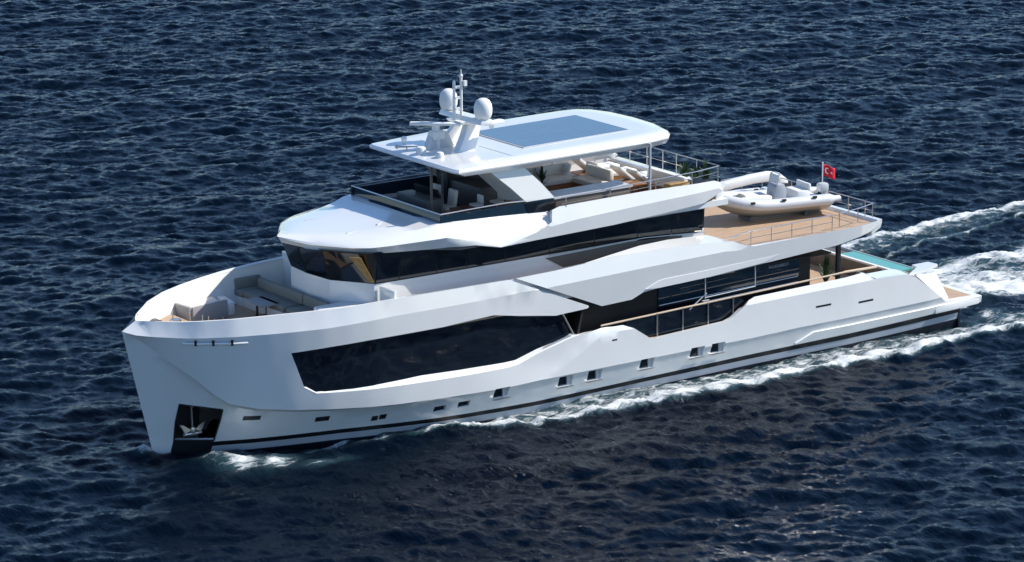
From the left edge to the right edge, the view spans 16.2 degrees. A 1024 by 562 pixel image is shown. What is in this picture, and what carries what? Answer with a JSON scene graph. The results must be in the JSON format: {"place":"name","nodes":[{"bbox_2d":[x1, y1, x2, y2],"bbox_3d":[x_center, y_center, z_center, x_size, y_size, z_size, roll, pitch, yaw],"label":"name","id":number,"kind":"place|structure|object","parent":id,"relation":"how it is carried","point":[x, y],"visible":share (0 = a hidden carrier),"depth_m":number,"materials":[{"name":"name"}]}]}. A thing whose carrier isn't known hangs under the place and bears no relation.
{"place":"outdoors","nodes":[
{"label":"outdoors","id":0,"kind":"place"},
{"bbox_2d":[0,0,1023,561],"bbox_3d":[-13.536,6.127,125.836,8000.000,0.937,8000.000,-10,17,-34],"label":"sea","id":1,"kind":"structure","parent":0,"point":[150,150],"depth_m":155.63,"materials":[{"name":"liquid"}]},
{"bbox_2d":[122,70,981,454],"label":"motor yacht","id":2,"kind":"object","parent":1,"relation":"on","point":[408,304],"visible":0.94,"depth_m":130.56,"materials":[{"name":"white paint"}]},
{"bbox_2d":[179,406,205,436],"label":"anchor","id":3,"kind":"object","parent":2,"relation":"in","point":[192,430],"visible":1,"depth_m":126.13,"materials":[{"name":"silver metal"}]},
{"bbox_2d":[243,297,276,316],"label":"table","id":4,"kind":"object","parent":2,"relation":"on","point":[260,302],"visible":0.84,"depth_m":129.25,"materials":[{"name":"grey plastic"}]},
{"bbox_2d":[283,243,306,271],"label":"wheelhouse window","id":5,"kind":"structure","parent":2,"relation":"in","point":[293,252],"depth_m":129.03,"materials":[{"name":"black glass"}]},
{"bbox_2d":[299,246,328,278],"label":"wheelhouse window","id":6,"kind":"structure","parent":2,"relation":"in","point":[313,259],"depth_m":127.97,"materials":[{"name":"black glass"}]},
{"bbox_2d":[323,251,371,282],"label":"wheelhouse window","id":7,"kind":"structure","parent":2,"relation":"in","point":[339,265],"depth_m":127.19,"materials":[{"name":"black glass"}]},
{"bbox_2d":[376,252,398,282],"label":"wheelhouse window","id":8,"kind":"structure","parent":2,"relation":"in","point":[389,270],"depth_m":127.22,"materials":[{"name":"black glass"}]},
{"bbox_2d":[399,250,436,278],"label":"wheelhouse window","id":9,"kind":"structure","parent":2,"relation":"in","point":[419,262],"depth_m":127.93,"materials":[{"name":"black glass"}]},
{"bbox_2d":[291,314,573,391],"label":"saloon window","id":10,"kind":"structure","parent":2,"relation":"in","point":[502,339],"depth_m":127.93,"materials":[{"name":"black glass"}]},
{"bbox_2d":[437,249,465,272],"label":"wheelhouse window","id":11,"kind":"structure","parent":2,"relation":"in","point":[447,260],"depth_m":128.78,"materials":[{"name":"black glass"}]},
{"bbox_2d":[449,205,480,212],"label":"table","id":12,"kind":"object","parent":2,"relation":"on","point":[463,207],"visible":0.5,"depth_m":130.04,"materials":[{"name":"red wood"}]},
{"bbox_2d":[469,194,483,206],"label":"bar stool","id":13,"kind":"object","parent":2,"relation":"on","point":[480,198],"visible":0.83,"depth_m":130.82,"materials":[{"name":"silver metal"}]},
{"bbox_2d":[467,246,504,266],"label":"wheelhouse window","id":14,"kind":"structure","parent":2,"relation":"in","point":[482,255],"depth_m":129.60,"materials":[{"name":"black glass"}]},
{"bbox_2d":[489,192,503,206],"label":"bar stool","id":15,"kind":"object","parent":2,"relation":"on","point":[498,200],"visible":0.66,"depth_m":131.30,"materials":[{"name":"silver metal"}]},
{"bbox_2d":[506,238,549,260],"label":"wheelhouse window","id":16,"kind":"structure","parent":2,"relation":"in","point":[536,247],"depth_m":130.70,"materials":[{"name":"black glass"}]},
{"bbox_2d":[534,167,543,177],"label":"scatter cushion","id":17,"kind":"object","parent":2,"relation":"on","point":[536,170],"visible":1,"depth_m":135.92,"materials":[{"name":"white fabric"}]},
{"bbox_2d":[536,167,546,187],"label":"potted plant","id":18,"kind":"object","parent":2,"relation":"on","point":[542,175],"visible":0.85,"depth_m":135.07,"materials":[{"name":"green plant"}]},
{"bbox_2d":[562,163,571,173],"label":"scatter cushion","id":19,"kind":"object","parent":2,"relation":"on","point":[566,168],"visible":1,"depth_m":136.55,"materials":[{"name":"white fabric"}]},
{"bbox_2d":[550,229,593,252],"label":"wheelhouse window","id":20,"kind":"structure","parent":2,"relation":"in","point":[581,239],"depth_m":131.80,"materials":[{"name":"black glass"}]},
{"bbox_2d":[570,159,619,174],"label":"sun lounger","id":21,"kind":"object","parent":2,"relation":"on","point":[580,163],"visible":0.41,"depth_m":138.42,"materials":[{"name":"white fabric"}]},
{"bbox_2d":[586,161,636,179],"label":"sun lounger","id":22,"kind":"object","parent":2,"relation":"on","point":[616,176],"visible":0.3,"depth_m":137.47,"materials":[{"name":"white fabric"}]},
{"bbox_2d":[594,220,636,244],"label":"wheelhouse window","id":23,"kind":"structure","parent":2,"relation":"in","point":[626,230],"depth_m":132.90,"materials":[{"name":"black glass"}]},
{"bbox_2d":[609,165,646,180],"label":"sun lounger","id":24,"kind":"object","parent":2,"relation":"on","point":[623,173],"visible":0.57,"depth_m":136.55,"materials":[{"name":"white fabric"}]},
{"bbox_2d":[621,179,646,192],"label":"table","id":25,"kind":"object","parent":2,"relation":"on","point":[632,182],"visible":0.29,"depth_m":135.35,"materials":[{"name":"brown wood"}]},
{"bbox_2d":[626,168,647,191],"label":"sun lounger","id":26,"kind":"object","parent":2,"relation":"on","point":[637,175],"visible":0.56,"depth_m":135.78,"materials":[{"name":"white fabric"}]},
{"bbox_2d":[637,214,671,240],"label":"wheelhouse window","id":27,"kind":"structure","parent":2,"relation":"in","point":[660,225],"depth_m":133.91,"materials":[{"name":"black glass"}]},
{"bbox_2d":[676,161,692,176],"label":"potted plant","id":28,"kind":"object","parent":2,"relation":"on","point":[684,169],"visible":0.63,"depth_m":135.59,"materials":[{"name":"green plant"}]},
{"bbox_2d":[672,209,702,235],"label":"wheelhouse window","id":29,"kind":"structure","parent":2,"relation":"in","point":[689,221],"depth_m":134.76,"materials":[{"name":"black glass"}]},
{"bbox_2d":[687,165,699,178],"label":"potted plant","id":30,"kind":"object","parent":2,"relation":"on","point":[696,174],"visible":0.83,"depth_m":135.11,"materials":[{"name":"green plant"}]},
{"bbox_2d":[699,158,713,177],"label":"potted plant","id":31,"kind":"object","parent":2,"relation":"on","point":[705,172],"visible":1,"depth_m":134.64,"materials":[{"name":"green plant"}]},
{"bbox_2d":[721,171,787,190],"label":"davit crane","id":32,"kind":"object","parent":2,"relation":"on","point":[749,179],"visible":0.48,"depth_m":142.94,"materials":[{"name":"white paint"}]},
{"bbox_2d":[717,171,841,221],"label":"tender boat","id":33,"kind":"object","parent":2,"relation":"on","point":[775,197],"visible":0.95,"depth_m":139.84,"materials":[{"name":"grey rubber"}]},
{"bbox_2d":[817,254,834,281],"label":"potted plant","id":34,"kind":"object","parent":2,"relation":"on","point":[825,270],"visible":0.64,"depth_m":140.05,"materials":[{"name":"green plant"}]},
{"bbox_2d":[822,162,834,181],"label":"ensign flag","id":35,"kind":"object","parent":2,"relation":"on","point":[828,171],"visible":0.98,"depth_m":142.01,"materials":[{"name":"red fabric"}]}
]}

